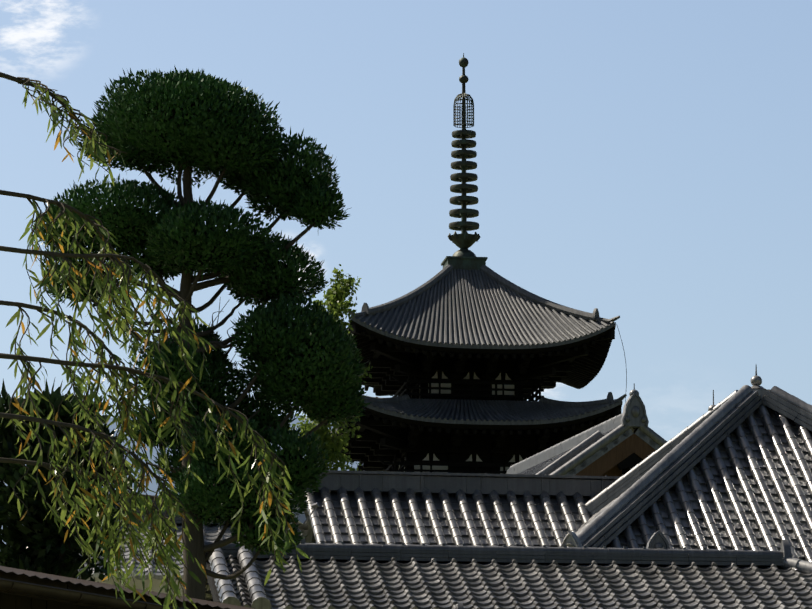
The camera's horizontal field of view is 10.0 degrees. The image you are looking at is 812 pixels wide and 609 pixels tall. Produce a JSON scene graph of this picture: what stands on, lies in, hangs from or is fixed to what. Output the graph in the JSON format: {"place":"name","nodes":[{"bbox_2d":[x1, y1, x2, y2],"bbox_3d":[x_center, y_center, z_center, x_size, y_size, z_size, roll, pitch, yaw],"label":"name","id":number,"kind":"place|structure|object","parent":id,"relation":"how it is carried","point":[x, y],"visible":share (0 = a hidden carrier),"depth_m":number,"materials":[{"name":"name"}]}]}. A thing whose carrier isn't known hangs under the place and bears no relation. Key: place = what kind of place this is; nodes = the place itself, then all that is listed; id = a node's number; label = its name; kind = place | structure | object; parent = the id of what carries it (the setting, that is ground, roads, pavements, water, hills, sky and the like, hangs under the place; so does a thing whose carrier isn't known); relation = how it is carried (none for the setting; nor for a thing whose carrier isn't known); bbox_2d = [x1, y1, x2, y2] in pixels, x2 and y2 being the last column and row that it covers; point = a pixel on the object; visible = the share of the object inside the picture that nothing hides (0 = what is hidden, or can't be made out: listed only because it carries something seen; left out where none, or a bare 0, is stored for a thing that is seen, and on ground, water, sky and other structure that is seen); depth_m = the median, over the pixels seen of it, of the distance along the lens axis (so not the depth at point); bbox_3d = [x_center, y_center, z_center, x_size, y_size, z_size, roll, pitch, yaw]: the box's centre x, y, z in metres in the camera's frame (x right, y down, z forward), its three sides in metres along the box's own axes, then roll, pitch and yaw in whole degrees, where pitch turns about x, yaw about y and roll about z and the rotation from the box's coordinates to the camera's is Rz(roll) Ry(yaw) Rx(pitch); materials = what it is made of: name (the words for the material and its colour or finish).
{"place":"outdoors","nodes":[
{"label":"outdoors","id":0,"kind":"place"},
{"bbox_2d":[0,72,310,608],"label":"willow","id":1,"kind":"object","parent":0,"point":[129,314],"depth_m":18.89,"materials":[{"name":"green plant"}]},
{"bbox_2d":[1,424,358,543],"bbox_3d":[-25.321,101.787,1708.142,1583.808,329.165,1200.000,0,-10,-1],"label":"hills","id":2,"kind":"structure","parent":0,"point":[153,486],"depth_m":2211.00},
{"bbox_2d":[90,495,277,524],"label":"house ridge","id":3,"kind":"structure","parent":0,"point":[178,519],"depth_m":75.78,"materials":[{"name":"grey tile"}]},
{"bbox_2d":[34,65,371,599],"bbox_3d":[-2.330,1.922,51.798,3.805,9.392,2.038,0,-10,-1],"label":"tree","id":4,"kind":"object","parent":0,"point":[195,119],"depth_m":51.89,"materials":[{"name":"green plant"}]},
{"bbox_2d":[107,416,336,427],"bbox_3d":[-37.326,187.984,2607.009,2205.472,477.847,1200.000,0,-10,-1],"label":"hills","id":5,"kind":"structure","parent":0,"point":[295,421],"depth_m":3212.58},
{"bbox_2d":[0,0,811,441],"label":"sky","id":6,"kind":"structure","parent":0,"point":[647,164],"materials":[{"name":"blue"}]},
{"bbox_2d":[291,486,597,546],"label":"house roof","id":7,"kind":"structure","parent":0,"point":[358,515],"depth_m":70.81,"materials":[{"name":"grey tile"}]},
{"bbox_2d":[455,603,463,608],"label":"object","id":8,"kind":"structure","parent":0,"point":[459,606],"depth_m":54.53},
{"bbox_2d":[303,470,620,496],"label":"roof ridge","id":9,"kind":"structure","parent":0,"point":[466,483],"depth_m":71.72,"materials":[{"name":"grey tile"}]},
{"bbox_2d":[203,527,792,566],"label":"roof ridge","id":10,"kind":"structure","parent":0,"point":[657,550],"depth_m":59.71,"materials":[{"name":"grey tile"}]},
{"bbox_2d":[205,546,811,608],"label":"house roof","id":11,"kind":"structure","parent":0,"point":[353,583],"depth_m":58.48,"materials":[{"name":"grey tile"}]},
{"bbox_2d":[518,427,638,474],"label":"hall roof","id":12,"kind":"structure","parent":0,"point":[535,469],"depth_m":104.57,"materials":[{"name":"grey tile"}]},
{"bbox_2d":[559,404,811,561],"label":"house roof","id":13,"kind":"structure","parent":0,"point":[746,483],"depth_m":67.47,"materials":[{"name":"grey tile"}]},
{"bbox_2d":[560,365,811,547],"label":"house hips","id":14,"kind":"object","parent":13,"relation":"on","point":[648,482],"visible":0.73,"depth_m":68.69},
{"bbox_3d":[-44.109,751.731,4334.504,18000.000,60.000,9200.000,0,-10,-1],"label":"ground","id":15,"kind":"structure","parent":0,"visible":0},
{"bbox_2d":[0,593,98,608],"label":"shed walls","id":16,"kind":"structure","parent":15,"relation":"on","point":[9,601],"depth_m":38.46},
{"bbox_2d":[0,566,253,608],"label":"corrugated roof","id":17,"kind":"structure","parent":16,"relation":"on","point":[27,576],"depth_m":38.79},
{"bbox_2d":[0,572,196,608],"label":"roof edge","id":18,"kind":"object","parent":17,"relation":"attached to","point":[67,594],"visible":0.88,"depth_m":38.07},
{"bbox_2d":[0,379,139,581],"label":"dark tree","id":19,"kind":"object","parent":15,"relation":"on","point":[33,537],"depth_m":46.43,"materials":[{"name":"green plant"}]},
{"bbox_2d":[95,569,182,595],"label":"wall","id":20,"kind":"structure","parent":15,"relation":"on","point":[156,583],"depth_m":73.28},
{"bbox_2d":[78,524,287,580],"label":"house roof","id":21,"kind":"structure","parent":20,"relation":"on","point":[211,533],"depth_m":73.72,"materials":[{"name":"grey tile"}]},
{"bbox_2d":[205,560,432,608],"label":"wall","id":22,"kind":"structure","parent":15,"relation":"on","point":[213,589],"depth_m":58.12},
{"bbox_2d":[287,502,318,523],"bbox_3d":[-1.432,3.436,62.163,0.400,1.840,0.427,6,-12,-29],"label":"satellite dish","id":23,"kind":"object","parent":22,"relation":"on","point":[302,519],"visible":0.23,"depth_m":62.24,"materials":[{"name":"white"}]},
{"bbox_2d":[288,264,372,523],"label":"tree","id":24,"kind":"object","parent":15,"relation":"on","point":[332,447],"depth_m":84.24,"materials":[{"name":"green plant"}]},
{"bbox_2d":[335,320,621,473],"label":"pagoda","id":25,"kind":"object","parent":15,"relation":"on","point":[387,442],"depth_m":138.86,"materials":[{"name":"brown wood"}]},
{"bbox_2d":[331,264,626,432],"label":"pagoda tiles","id":26,"kind":"object","parent":25,"relation":"attached to","point":[485,307],"visible":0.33,"depth_m":138.41,"materials":[{"name":"grey tile"}]},
{"bbox_2d":[441,53,487,270],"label":"pagoda finial","id":27,"kind":"object","parent":26,"relation":"on","point":[463,257],"visible":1,"depth_m":142.10,"materials":[{"name":"black metal"}]},
{"bbox_2d":[617,326,626,402],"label":"cable","id":28,"kind":"object","parent":26,"relation":"hanging from","point":[626,369],"visible":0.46,"depth_m":137.54,"materials":[{"name":"black metal"}]},
{"bbox_2d":[506,383,666,475],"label":"gable","id":29,"kind":"structure","parent":15,"relation":"on","point":[621,448],"depth_m":100.42,"materials":[{"name":"grey tile"}]}
]}

